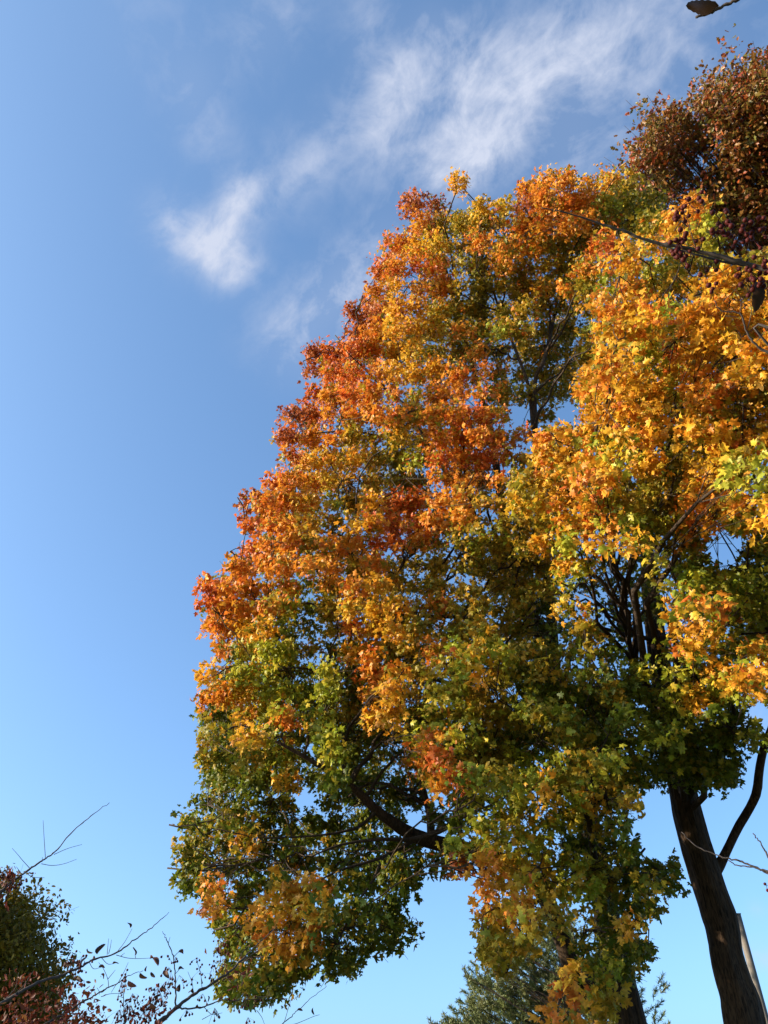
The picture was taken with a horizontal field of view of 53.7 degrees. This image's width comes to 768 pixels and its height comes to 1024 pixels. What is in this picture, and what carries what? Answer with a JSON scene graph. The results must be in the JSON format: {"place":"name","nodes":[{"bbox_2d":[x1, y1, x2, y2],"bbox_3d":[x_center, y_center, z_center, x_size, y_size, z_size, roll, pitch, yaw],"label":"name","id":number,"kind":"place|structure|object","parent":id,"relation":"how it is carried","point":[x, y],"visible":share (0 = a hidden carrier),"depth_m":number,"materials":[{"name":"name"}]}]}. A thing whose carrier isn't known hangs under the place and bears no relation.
{"place":"outdoors","nodes":[
{"label":"outdoors","id":0,"kind":"place"},
{"bbox_2d":[0,0,767,1023],"label":"sky","id":1,"kind":"structure","parent":0,"point":[195,194],"materials":[{"name":"blue"}]},
{"label":"ground","id":2,"kind":"structure","parent":0,"visible":0},
{"bbox_2d":[0,863,83,1023],"bbox_3d":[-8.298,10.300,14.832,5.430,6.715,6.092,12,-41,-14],"label":"leafy tree","id":3,"kind":"object","parent":2,"relation":"on","point":[23,945],"visible":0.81,"depth_m":14.95,"materials":[{"name":"green plant"}]},
{"bbox_2d":[0,803,325,1023],"bbox_3d":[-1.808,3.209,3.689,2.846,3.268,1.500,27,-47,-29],"label":"hawthorn tree","id":4,"kind":"object","parent":2,"relation":"on","point":[152,1007],"visible":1,"depth_m":4.17,"materials":[{"name":"brown plant"}]},
{"bbox_2d":[167,162,691,1023],"bbox_3d":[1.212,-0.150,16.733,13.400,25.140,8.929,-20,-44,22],"label":"maple tree","id":5,"kind":"object","parent":2,"relation":"on","point":[495,746],"visible":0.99,"depth_m":12.27,"materials":[{"name":"orange plant"}]},
{"bbox_2d":[426,912,670,1023],"bbox_3d":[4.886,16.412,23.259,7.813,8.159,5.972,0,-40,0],"label":"pine tree","id":6,"kind":"object","parent":2,"relation":"on","point":[509,1004],"visible":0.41,"depth_m":23.28,"materials":[{"name":"green plant"}]},
{"bbox_2d":[499,188,767,1023],"bbox_3d":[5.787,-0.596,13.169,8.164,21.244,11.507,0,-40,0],"label":"maple tree","id":7,"kind":"object","parent":2,"relation":"on","point":[718,422],"visible":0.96,"depth_m":10.81,"materials":[{"name":"yellow plant"}]},
{"bbox_2d":[542,0,767,891],"bbox_3d":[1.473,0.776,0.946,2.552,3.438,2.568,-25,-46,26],"label":"hawthorn tree","id":8,"kind":"object","parent":2,"relation":"on","point":[702,8],"visible":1,"depth_m":1.73,"materials":[{"name":"brown plant"}]},
{"bbox_2d":[604,23,767,301],"bbox_3d":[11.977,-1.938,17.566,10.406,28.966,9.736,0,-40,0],"label":"oak tree","id":9,"kind":"object","parent":2,"relation":"on","point":[739,172],"visible":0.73,"depth_m":22.62,"materials":[{"name":"brown plant"}]},
{"bbox_2d":[737,913,767,1023],"bbox_3d":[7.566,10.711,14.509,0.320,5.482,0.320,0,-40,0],"label":"light pole","id":10,"kind":"object","parent":2,"relation":"on","point":[749,959],"visible":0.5,"depth_m":15.65,"materials":[{"name":"metal"}]}
]}

